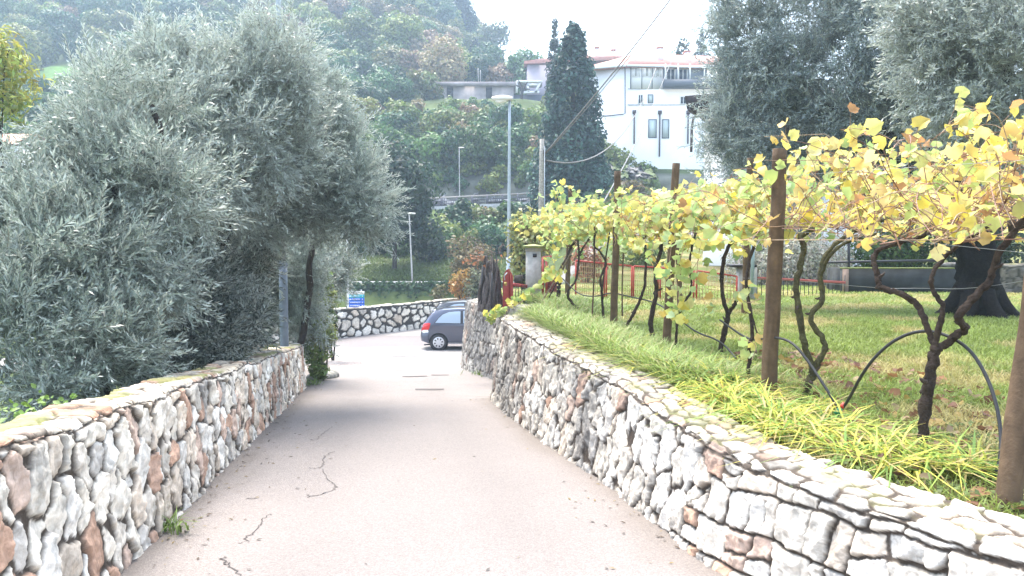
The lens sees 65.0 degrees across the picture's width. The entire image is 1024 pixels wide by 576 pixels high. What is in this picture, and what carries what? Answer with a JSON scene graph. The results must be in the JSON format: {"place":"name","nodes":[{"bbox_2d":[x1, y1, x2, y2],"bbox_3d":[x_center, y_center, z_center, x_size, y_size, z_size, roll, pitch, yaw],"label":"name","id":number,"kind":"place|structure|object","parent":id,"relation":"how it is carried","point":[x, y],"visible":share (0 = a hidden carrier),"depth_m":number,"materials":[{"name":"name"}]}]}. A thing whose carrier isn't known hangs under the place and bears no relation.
{"place":"outdoors","nodes":[
{"label":"outdoors","id":0,"kind":"place"},
{"bbox_2d":[0,328,461,367],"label":"plaza asphalt","id":1,"kind":"structure","parent":0,"point":[388,344],"depth_m":30.09,"materials":[{"name":"grey asphalt"}]},
{"bbox_2d":[262,297,475,343],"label":"stone wall","id":2,"kind":"structure","parent":1,"relation":"on","point":[368,320],"depth_m":34.58,"materials":[{"name":"stone"}]},
{"bbox_2d":[349,290,363,306],"bbox_3d":[-6.833,1.009,35.365,0.694,1.866,0.092,0,3,0],"label":"direction sign","id":3,"kind":"object","parent":2,"relation":"attached to","point":[359,302],"visible":0.71,"depth_m":35.30,"materials":[{"name":"metal"}]},
{"bbox_2d":[391,349,426,355],"bbox_3d":[-3.529,2.215,27.506,0.957,0.161,2.850,0,3,0],"label":"asphalt patch","id":4,"kind":"object","parent":1,"relation":"on","point":[410,352],"visible":1,"depth_m":27.74,"materials":[{"name":"grey asphalt"}]},
{"bbox_2d":[421,306,464,349],"bbox_3d":[-1.429,1.374,29.549,3.816,1.724,1.960,0,3,-2],"label":"parked car","id":5,"kind":"object","parent":1,"relation":"on","point":[442,328],"visible":0.51,"depth_m":28.71,"materials":[{"name":"grey metal"}]},
{"bbox_2d":[432,296,469,311],"bbox_3d":[-1.509,1.176,33.093,3.816,1.724,1.960,0,3,-2],"label":"parked car","id":6,"kind":"object","parent":1,"relation":"on","point":[458,302],"visible":0.06,"depth_m":32.42,"materials":[{"name":"silver metal"}]},
{"bbox_2d":[445,235,494,296],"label":"bush","id":7,"kind":"object","parent":1,"relation":"on","point":[464,253],"visible":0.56,"depth_m":39.57,"materials":[{"name":"brown plant"}]},
{"bbox_2d":[492,95,511,269],"bbox_3d":[-0.338,-2.081,27.425,0.700,8.884,0.299,0,3,0],"label":"street lamp","id":8,"kind":"object","parent":1,"relation":"on","point":[502,98],"visible":0.65,"depth_m":27.26,"materials":[{"name":"metal"}]},
{"bbox_2d":[305,357,460,369],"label":"cobble paving","id":9,"kind":"structure","parent":0,"point":[392,363],"depth_m":22.84,"materials":[{"name":"grey asphalt"}]},
{"bbox_2d":[312,235,370,359],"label":"olive shrub","id":10,"kind":"object","parent":9,"relation":"on","point":[342,285],"visible":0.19,"depth_m":23.83,"materials":[{"name":"green plant"}]},
{"bbox_2d":[120,369,723,575],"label":"road","id":11,"kind":"structure","parent":0,"point":[399,500],"depth_m":6.57,"materials":[{"name":"grey asphalt"}]},
{"bbox_2d":[161,369,482,534],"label":"weed grass","id":12,"kind":"structure","parent":11,"relation":"on","point":[166,526],"depth_m":5.74,"materials":[{"name":"green plant"}]},
{"bbox_2d":[219,376,443,575],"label":"road crack","id":13,"kind":"object","parent":11,"relation":"on","point":[309,496],"visible":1,"depth_m":7.00,"materials":[{"name":"grey"}]},
{"bbox_2d":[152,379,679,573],"bbox_3d":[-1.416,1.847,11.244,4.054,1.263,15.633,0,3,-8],"label":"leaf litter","id":14,"kind":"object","parent":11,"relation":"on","point":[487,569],"visible":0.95,"depth_m":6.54,"materials":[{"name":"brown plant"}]},
{"bbox_2d":[490,314,1023,575],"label":"stone wall","id":15,"kind":"structure","parent":11,"relation":"on","point":[749,513],"depth_m":4.98,"materials":[{"name":"stone"}]},
{"bbox_2d":[483,267,554,324],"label":"vine shoot","id":16,"kind":"object","parent":15,"relation":"on","point":[492,317],"visible":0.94,"depth_m":14.03,"materials":[{"name":"yellow plant"}]},
{"bbox_2d":[346,250,516,280],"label":"slope grass","id":17,"kind":"structure","parent":0,"point":[429,270],"depth_m":49.92,"materials":[{"name":"green plant"}]},
{"bbox_2d":[0,8,1022,420],"bbox_3d":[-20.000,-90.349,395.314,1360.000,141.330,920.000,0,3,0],"label":"terrain","id":18,"kind":"structure","parent":0,"point":[370,298],"depth_m":72.78,"materials":[{"name":"green plant"}]},
{"bbox_2d":[0,25,55,382],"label":"acacia tree","id":19,"kind":"object","parent":18,"relation":"on","point":[10,66],"visible":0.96,"depth_m":16.67,"materials":[{"name":"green plant"}]},
{"bbox_2d":[3,134,54,171],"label":"terracotta house","id":20,"kind":"structure","parent":18,"relation":"on","point":[11,138],"depth_m":47.23,"materials":[{"name":"white paint"}]},
{"bbox_2d":[0,31,259,423],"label":"olive tree","id":21,"kind":"object","parent":18,"relation":"on","point":[87,218],"visible":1,"depth_m":7.74,"materials":[{"name":"green plant"}]},
{"bbox_2d":[0,343,306,575],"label":"stone wall","id":22,"kind":"structure","parent":18,"relation":"on","point":[89,486],"depth_m":4.98,"materials":[{"name":"stone"}]},
{"bbox_2d":[0,383,76,422],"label":"creeper leaves","id":23,"kind":"object","parent":22,"relation":"attached to","point":[42,402],"visible":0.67,"depth_m":4.89,"materials":[{"name":"green plant"}]},
{"bbox_2d":[1,112,331,237],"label":"wood","id":24,"kind":"object","parent":18,"relation":"on","point":[11,131],"depth_m":53.79,"materials":[{"name":"green plant"}]},
{"bbox_2d":[88,215,298,391],"bbox_3d":[-4.220,0.271,11.058,2.370,3.349,6.114,-1,3,-12],"label":"olive shrub","id":25,"kind":"object","parent":18,"relation":"on","point":[232,336],"visible":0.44,"depth_m":10.34,"materials":[{"name":"green plant"}]},
{"bbox_2d":[49,0,354,365],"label":"olive tree","id":26,"kind":"object","parent":18,"relation":"on","point":[280,92],"visible":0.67,"depth_m":10.88,"materials":[{"name":"green plant"}]},
{"bbox_2d":[0,0,543,99],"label":"hillside wood","id":27,"kind":"object","parent":18,"relation":"on","point":[431,36],"visible":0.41,"depth_m":139.66,"materials":[{"name":"green plant"}]},
{"bbox_2d":[276,0,288,346],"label":"street lamp","id":28,"kind":"object","parent":18,"relation":"on","point":[284,334],"visible":0.32,"depth_m":15.28,"materials":[{"name":"grey metal"}]},
{"bbox_2d":[0,64,584,177],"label":"hillside scrub","id":29,"kind":"object","parent":18,"relation":"on","point":[448,128],"visible":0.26,"depth_m":81.38,"materials":[{"name":"green plant"}]},
{"bbox_2d":[207,37,415,358],"bbox_3d":[-4.332,-0.970,14.905,3.545,6.570,6.755,-2,4,-28],"label":"olive tree","id":30,"kind":"object","parent":18,"relation":"on","point":[343,203],"visible":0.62,"depth_m":13.03,"materials":[{"name":"green plant"}]},
{"bbox_2d":[6,129,630,257],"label":"hedge bank","id":31,"kind":"structure","parent":18,"relation":"on","point":[462,214],"depth_m":56.48,"materials":[{"name":"green plant"}]},
{"bbox_2d":[304,269,340,380],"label":"oleander shrub","id":32,"kind":"object","parent":18,"relation":"on","point":[318,366],"visible":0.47,"depth_m":17.40,"materials":[{"name":"green plant"}]},
{"bbox_2d":[367,61,411,99],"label":"broadleaf tree","id":33,"kind":"object","parent":18,"relation":"on","point":[395,76],"visible":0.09,"depth_m":103.28,"materials":[{"name":"green plant"}]},
{"bbox_2d":[356,137,450,270],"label":"broadleaf tree","id":34,"kind":"object","parent":18,"relation":"on","point":[421,202],"visible":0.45,"depth_m":48.71,"materials":[{"name":"green plant"}]},
{"bbox_2d":[300,279,520,303],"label":"ivy bank","id":35,"kind":"structure","parent":18,"relation":"on","point":[377,286],"depth_m":42.58,"materials":[{"name":"green plant"}]},
{"bbox_2d":[402,217,446,261],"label":"broadleaf tree","id":36,"kind":"object","parent":18,"relation":"on","point":[430,247],"visible":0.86,"depth_m":52.12,"materials":[{"name":"green plant"}]},
{"bbox_2d":[406,67,446,100],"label":"broadleaf tree","id":37,"kind":"object","parent":18,"relation":"on","point":[433,91],"visible":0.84,"depth_m":104.24,"materials":[{"name":"green plant"}]},
{"bbox_2d":[429,284,449,299],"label":"bush","id":38,"kind":"object","parent":18,"relation":"on","point":[437,293],"visible":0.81,"depth_m":38.88,"materials":[{"name":"green plant"}]},
{"bbox_2d":[349,153,536,193],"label":"rock top bushes","id":39,"kind":"object","parent":18,"relation":"on","point":[476,168],"visible":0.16,"depth_m":73.03,"materials":[{"name":"green plant"}]},
{"bbox_2d":[448,268,473,298],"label":"bush","id":40,"kind":"object","parent":18,"relation":"on","point":[457,284],"visible":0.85,"depth_m":37.88,"materials":[{"name":"orange plant"}]},
{"bbox_2d":[453,0,477,31],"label":"cypress tree","id":41,"kind":"object","parent":18,"relation":"on","point":[464,6],"visible":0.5,"depth_m":179.96,"materials":[{"name":"green plant"}]},
{"bbox_2d":[462,267,481,298],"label":"bush","id":42,"kind":"object","parent":18,"relation":"on","point":[473,286],"visible":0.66,"depth_m":36.99,"materials":[{"name":"green plant"}]},
{"bbox_2d":[430,70,515,99],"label":"ruined house","id":43,"kind":"structure","parent":18,"relation":"on","point":[477,90],"depth_m":106.63,"materials":[{"name":"paint"}]},
{"bbox_2d":[431,202,530,208],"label":"road kerb","id":44,"kind":"structure","parent":18,"relation":"on","point":[484,205],"depth_m":64.77,"materials":[{"name":"concrete"}]},
{"bbox_2d":[431,193,531,205],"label":"guard railing","id":45,"kind":"object","parent":44,"relation":"on","point":[487,201],"visible":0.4,"depth_m":64.85,"materials":[{"name":"grey metal"}]},
{"bbox_2d":[477,19,511,54],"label":"broadleaf tree","id":46,"kind":"object","parent":18,"relation":"on","point":[495,33],"visible":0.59,"depth_m":170.99,"materials":[{"name":"green plant"}]},
{"bbox_2d":[460,298,535,378],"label":"stone wall","id":47,"kind":"structure","parent":18,"relation":"on","point":[480,336],"depth_m":19.22,"materials":[{"name":"stone"}]},
{"bbox_2d":[462,237,504,311],"bbox_3d":[-0.588,-0.285,17.210,0.972,1.605,0.517,0,3,0],"label":"dead stump","id":48,"kind":"object","parent":47,"relation":"on","point":[489,268],"visible":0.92,"depth_m":17.11,"materials":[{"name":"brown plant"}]},
{"bbox_2d":[503,269,512,306],"bbox_3d":[-0.097,-0.005,17.190,0.128,0.808,0.531,1,4,16],"label":"fire hydrant","id":49,"kind":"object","parent":47,"relation":"on","point":[508,284],"depth_m":17.18,"materials":[{"name":"red metal"}]},
{"bbox_2d":[514,80,543,100],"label":"garden shed","id":50,"kind":"structure","parent":18,"relation":"on","point":[537,84],"depth_m":106.50,"materials":[{"name":"white"}]},
{"bbox_2d":[544,18,561,108],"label":"cypress tree","id":51,"kind":"object","parent":18,"relation":"on","point":[554,44],"visible":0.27,"depth_m":82.48,"materials":[{"name":"green plant"}]},
{"bbox_2d":[526,20,614,214],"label":"cypress tree","id":52,"kind":"object","parent":18,"relation":"on","point":[594,174],"visible":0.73,"depth_m":56.14,"materials":[{"name":"green plant"}]},
{"bbox_2d":[524,47,624,94],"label":"pink roof house","id":53,"kind":"structure","parent":18,"relation":"on","point":[535,70],"depth_m":110.45,"materials":[{"name":"grey paint"}]},
{"bbox_2d":[578,138,660,203],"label":"house bank","id":54,"kind":"structure","parent":18,"relation":"on","point":[615,154],"depth_m":72.78,"materials":[{"name":"green plant"}]},
{"bbox_2d":[610,164,656,179],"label":"rock outcrop","id":55,"kind":"object","parent":18,"relation":"on","point":[628,172],"visible":0.6,"depth_m":64.23,"materials":[{"name":"stone"}]},
{"bbox_2d":[587,47,757,168],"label":"white house","id":56,"kind":"structure","parent":18,"relation":"on","point":[665,132],"depth_m":76.24,"materials":[{"name":"paint"}]},
{"bbox_2d":[648,119,656,137],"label":"window","id":57,"kind":"structure","parent":56,"relation":"in","point":[652,123],"depth_m":76.21,"materials":[{"name":"grey"}]},
{"bbox_2d":[671,37,690,54],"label":"araucaria tree","id":58,"kind":"object","parent":18,"relation":"on","point":[682,45],"visible":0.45,"depth_m":93.95,"materials":[{"name":"green plant"}]},
{"bbox_2d":[685,89,894,265],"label":"neighbour house","id":59,"kind":"structure","parent":18,"relation":"on","point":[715,257],"depth_m":29.82,"materials":[{"name":"white paint"}]},
{"bbox_2d":[470,0,1020,95],"label":"sky","id":60,"kind":"structure","parent":0,"point":[618,25],"materials":[{"name":"white"}]},
{"bbox_2d":[501,244,1023,518],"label":"garden ground","id":61,"kind":"structure","parent":0,"point":[694,260],"depth_m":9.80,"materials":[{"name":"green plant"}]},
{"bbox_2d":[513,275,526,302],"bbox_3d":[0.179,0.043,18.151,0.334,0.623,1.068,0,3,0],"label":"fence","id":62,"kind":"object","parent":61,"relation":"on","point":[518,281],"visible":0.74,"depth_m":17.99,"materials":[{"name":"red metal"}]},
{"bbox_2d":[500,206,555,292],"bbox_3d":[0.450,-0.856,21.129,1.487,2.610,1.617,3,4,37],"label":"citrus tree","id":63,"kind":"object","parent":61,"relation":"on","point":[519,262],"visible":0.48,"depth_m":20.89,"materials":[{"name":"green plant"}]},
{"bbox_2d":[523,244,543,304],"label":"gate pillar","id":64,"kind":"structure","parent":61,"relation":"on","point":[533,264],"depth_m":18.00,"materials":[{"name":"concrete"}]},
{"bbox_2d":[538,139,545,289],"bbox_3d":[0.808,-1.900,21.922,0.252,4.280,0.167,0,3,0],"label":"utility pole","id":65,"kind":"object","parent":61,"relation":"on","point":[542,155],"visible":0.59,"depth_m":21.80,"materials":[{"name":"grey concrete"}]},
{"bbox_2d":[546,68,655,162],"bbox_3d":[4.327,-7.674,32.604,0.044,7.131,23.064,1,4,17],"label":"overhead cable","id":66,"kind":"object","parent":65,"relation":"attached to","point":[613,143],"visible":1,"depth_m":30.71,"materials":[{"name":"grey plastic"}]},
{"bbox_2d":[546,0,669,151],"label":"overhead cable","id":67,"kind":"object","parent":65,"relation":"attached to","point":[610,75],"visible":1,"depth_m":20.72,"materials":[{"name":"grey plastic"}]},
{"bbox_2d":[546,0,672,152],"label":"overhead cable","id":68,"kind":"object","parent":65,"relation":"attached to","point":[612,77],"visible":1,"depth_m":20.82,"materials":[{"name":"grey plastic"}]},
{"bbox_2d":[514,179,621,298],"bbox_3d":[1.176,-0.808,16.152,2.211,2.704,1.590,-2,4,-32],"label":"vine plant","id":69,"kind":"object","parent":61,"relation":"on","point":[550,205],"visible":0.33,"depth_m":15.86,"materials":[{"name":"yellow plant"}]},
{"bbox_2d":[565,188,572,295],"bbox_3d":[1.198,-0.801,16.980,0.163,2.613,0.108,0,3,0],"label":"vine post","id":70,"kind":"object","parent":61,"relation":"on","point":[567,274],"visible":0.36,"depth_m":16.96,"materials":[{"name":"brown wood"}]},
{"bbox_2d":[563,241,609,282],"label":"bush","id":71,"kind":"object","parent":61,"relation":"on","point":[587,253],"visible":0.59,"depth_m":25.82,"materials":[{"name":"brown plant"}]},
{"bbox_2d":[532,201,643,309],"bbox_3d":[1.186,-0.523,14.595,1.836,2.208,1.910,-3,5,-42],"label":"vine plant","id":72,"kind":"object","parent":61,"relation":"on","point":[545,221],"visible":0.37,"depth_m":14.42,"materials":[{"name":"yellow plant"}]},
{"bbox_2d":[575,260,604,297],"bbox_3d":[1.798,-0.137,18.525,0.711,1.023,0.043,1,4,16],"label":"fence panel","id":73,"kind":"object","parent":61,"relation":"on","point":[586,277],"visible":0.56,"depth_m":18.54,"materials":[{"name":"red paint"}]},
{"bbox_2d":[549,193,643,319],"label":"vine plant","id":74,"kind":"object","parent":61,"relation":"on","point":[587,226],"visible":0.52,"depth_m":12.96,"materials":[{"name":"yellow plant"}]},
{"bbox_2d":[610,171,620,324],"bbox_3d":[1.565,-0.495,12.193,0.156,2.538,0.117,0,3,0],"label":"vine post","id":75,"kind":"object","parent":61,"relation":"on","point":[615,274],"visible":0.66,"depth_m":12.16,"materials":[{"name":"brown wood"}]},
{"bbox_2d":[605,263,632,297],"bbox_3d":[2.447,-0.094,18.377,0.614,0.956,0.040,1,3,9],"label":"fence panel","id":76,"kind":"object","parent":61,"relation":"on","point":[631,275],"visible":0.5,"depth_m":18.35,"materials":[{"name":"red paint"}]},
{"bbox_2d":[574,190,680,327],"bbox_3d":[1.953,-0.396,12.219,1.602,2.232,2.198,-1,4,-16],"label":"vine plant","id":77,"kind":"object","parent":61,"relation":"on","point":[578,212],"visible":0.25,"depth_m":11.93,"materials":[{"name":"yellow plant"}]},
{"bbox_2d":[609,239,667,267],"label":"bush","id":78,"kind":"object","parent":61,"relation":"on","point":[638,259],"visible":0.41,"depth_m":29.69,"materials":[{"name":"green plant"}]},
{"bbox_2d":[633,265,658,296],"bbox_3d":[3.043,-0.063,18.279,0.591,0.905,0.040,1,3,10],"label":"fence panel","id":79,"kind":"object","parent":61,"relation":"on","point":[634,276],"visible":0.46,"depth_m":18.28,"materials":[{"name":"red paint"}]},
{"bbox_2d":[562,278,736,358],"bbox_3d":[1.798,0.248,11.484,0.451,0.575,6.567,-1,4,-13],"label":"irrigation pipe","id":80,"kind":"object","parent":61,"relation":"on","point":[727,348],"visible":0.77,"depth_m":9.64,"materials":[{"name":"black plastic"}]},
{"bbox_2d":[596,183,710,336],"bbox_3d":[2.014,-0.304,10.728,1.617,2.228,1.783,2,4,29],"label":"vine plant","id":81,"kind":"object","parent":61,"relation":"on","point":[653,222],"visible":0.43,"depth_m":10.43,"materials":[{"name":"yellow plant"}]},
{"bbox_2d":[662,163,679,344],"bbox_3d":[1.946,-0.304,9.859,0.202,2.442,0.110,0,3,0],"label":"vine post","id":82,"kind":"object","parent":61,"relation":"on","point":[667,325],"visible":0.44,"depth_m":9.82,"materials":[{"name":"brown wood"}]},
{"bbox_2d":[502,288,874,388],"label":"long grass","id":83,"kind":"structure","parent":61,"relation":"on","point":[562,315],"depth_m":9.45,"materials":[{"name":"green plant"}]},
{"bbox_2d":[541,255,556,294],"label":"slatted gate","id":84,"kind":"structure","parent":83,"relation":"on","point":[548,285],"depth_m":17.71,"materials":[{"name":"red metal"}]},
{"bbox_2d":[607,185,769,349],"bbox_3d":[2.195,-0.191,9.608,1.668,2.143,2.240,-3,5,-43],"label":"vine plant","id":85,"kind":"object","parent":61,"relation":"on","point":[684,270],"visible":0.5,"depth_m":9.14,"materials":[{"name":"yellow plant"}]},
{"bbox_2d":[695,270,737,299],"bbox_3d":[4.562,0.004,17.932,0.912,0.812,0.042,1,4,12],"label":"fence panel","id":86,"kind":"object","parent":61,"relation":"on","point":[727,275],"visible":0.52,"depth_m":17.89,"materials":[{"name":"red paint"}]},
{"bbox_2d":[648,173,807,353],"bbox_3d":[3.002,-0.373,11.822,2.272,2.258,6.719,0,3,5],"label":"vine plant","id":87,"kind":"object","parent":61,"relation":"on","point":[732,244],"visible":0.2,"depth_m":9.30,"materials":[{"name":"yellow plant"}]},
{"bbox_2d":[726,264,756,299],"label":"pillar","id":88,"kind":"structure","parent":61,"relation":"on","point":[739,270],"depth_m":18.03,"materials":[{"name":"concrete"}]},
{"bbox_2d":[741,158,753,313],"bbox_3d":[4.205,-0.832,14.377,0.178,2.966,0.135,0,3,0],"label":"vine post","id":89,"kind":"object","parent":61,"relation":"on","point":[748,250],"visible":0.28,"depth_m":14.34,"materials":[{"name":"brown wood"}]},
{"bbox_2d":[661,149,880,378],"bbox_3d":[2.436,-0.175,7.899,1.871,2.304,2.445,0,3,0],"label":"vine plant","id":90,"kind":"object","parent":61,"relation":"on","point":[736,197],"visible":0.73,"depth_m":7.53,"materials":[{"name":"yellow plant"}]},
{"bbox_2d":[761,148,786,395],"bbox_3d":[2.216,-0.034,6.808,0.182,2.277,0.145,0,3,0],"label":"vine post","id":91,"kind":"object","parent":61,"relation":"on","point":[769,367],"visible":0.81,"depth_m":6.76,"materials":[{"name":"brown wood"}]},
{"bbox_2d":[719,319,837,407],"bbox_3d":[2.328,0.577,7.619,0.250,0.465,3.259,0,3,0],"label":"irrigation pipe","id":92,"kind":"object","parent":91,"relation":"attached to","point":[804,357],"visible":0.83,"depth_m":6.35,"materials":[{"name":"black rubber"}]},
{"bbox_2d":[543,326,1023,505],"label":"daylily leaves","id":93,"kind":"object","parent":61,"relation":"on","point":[774,409],"visible":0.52,"depth_m":5.44,"materials":[{"name":"green plant"}]},
{"bbox_2d":[715,229,855,285],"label":"bush","id":94,"kind":"object","parent":61,"relation":"on","point":[811,266],"visible":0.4,"depth_m":23.92,"materials":[{"name":"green plant"}]},
{"bbox_2d":[757,270,845,296],"bbox_3d":[6.988,-0.079,19.330,2.983,0.751,0.050,-2,4,-28],"label":"rail","id":95,"kind":"object","parent":61,"relation":"on","point":[787,279],"visible":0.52,"depth_m":19.36,"materials":[{"name":"red metal"}]},
{"bbox_2d":[644,125,1023,401],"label":"vine plant","id":96,"kind":"object","parent":61,"relation":"on","point":[715,237],"visible":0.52,"depth_m":6.72,"materials":[{"name":"yellow plant"}]},
{"bbox_2d":[676,0,1021,318],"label":"olive tree","id":97,"kind":"object","parent":61,"relation":"on","point":[777,83],"visible":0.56,"depth_m":15.41,"materials":[{"name":"green plant"}]},
{"bbox_2d":[693,348,1023,508],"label":"fallen leaves","id":98,"kind":"object","parent":61,"relation":"on","point":[896,392],"visible":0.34,"depth_m":6.40,"materials":[{"name":"yellow plant"}]},
{"bbox_2d":[733,86,1023,454],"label":"vine plant","id":99,"kind":"object","parent":61,"relation":"on","point":[965,224],"visible":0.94,"depth_m":5.08,"materials":[{"name":"yellow plant"}]},
{"bbox_2d":[827,237,936,266],"bbox_3d":[10.100,-0.873,21.987,3.120,1.752,0.070,0,3,0],"label":"pipe rail","id":100,"kind":"object","parent":61,"relation":"on","point":[848,261],"visible":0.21,"depth_m":21.97,"materials":[{"name":"black metal"}]},
{"bbox_2d":[746,418,1023,517],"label":"ground weeds","id":101,"kind":"object","parent":61,"relation":"on","point":[955,487],"visible":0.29,"depth_m":4.86,"materials":[{"name":"green plant"}]},
{"bbox_2d":[826,267,955,292],"bbox_3d":[9.866,-0.150,20.962,2.944,0.799,1.092,0,3,0],"label":"concrete planter","id":102,"kind":"object","parent":61,"relation":"on","point":[914,279],"visible":0.53,"depth_m":20.43,"materials":[{"name":"concrete"}]},
{"bbox_2d":[844,222,947,266],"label":"bush","id":103,"kind":"object","parent":61,"relation":"on","point":[906,252],"visible":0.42,"depth_m":26.23,"materials":[{"name":"green plant"}]},
{"bbox_2d":[843,330,1001,481],"bbox_3d":[2.690,0.672,5.270,0.262,0.789,1.455,-1,4,-13],"label":"irrigation pipe","id":104,"kind":"object","parent":61,"relation":"on","point":[978,362],"visible":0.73,"depth_m":5.04,"materials":[{"name":"black rubber"}]},
{"bbox_2d":[855,0,1023,188],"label":"olive tree","id":105,"kind":"object","parent":61,"relation":"on","point":[974,41],"visible":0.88,"depth_m":11.02,"materials":[{"name":"green plant"}]},
{"bbox_2d":[907,182,1023,263],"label":"bush","id":106,"kind":"object","parent":61,"relation":"on","point":[1007,255],"visible":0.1,"depth_m":24.05,"materials":[{"name":"green plant"}]},
{"bbox_2d":[940,262,1023,293],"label":"stone wall","id":107,"kind":"structure","parent":61,"relation":"on","point":[1010,273],"depth_m":20.18,"materials":[{"name":"stone"}]},
{"bbox_2d":[994,276,1023,511],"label":"vine post","id":108,"kind":"object","parent":61,"relation":"on","point":[1010,482],"visible":0.76,"depth_m":4.12,"materials":[{"name":"brown wood"}]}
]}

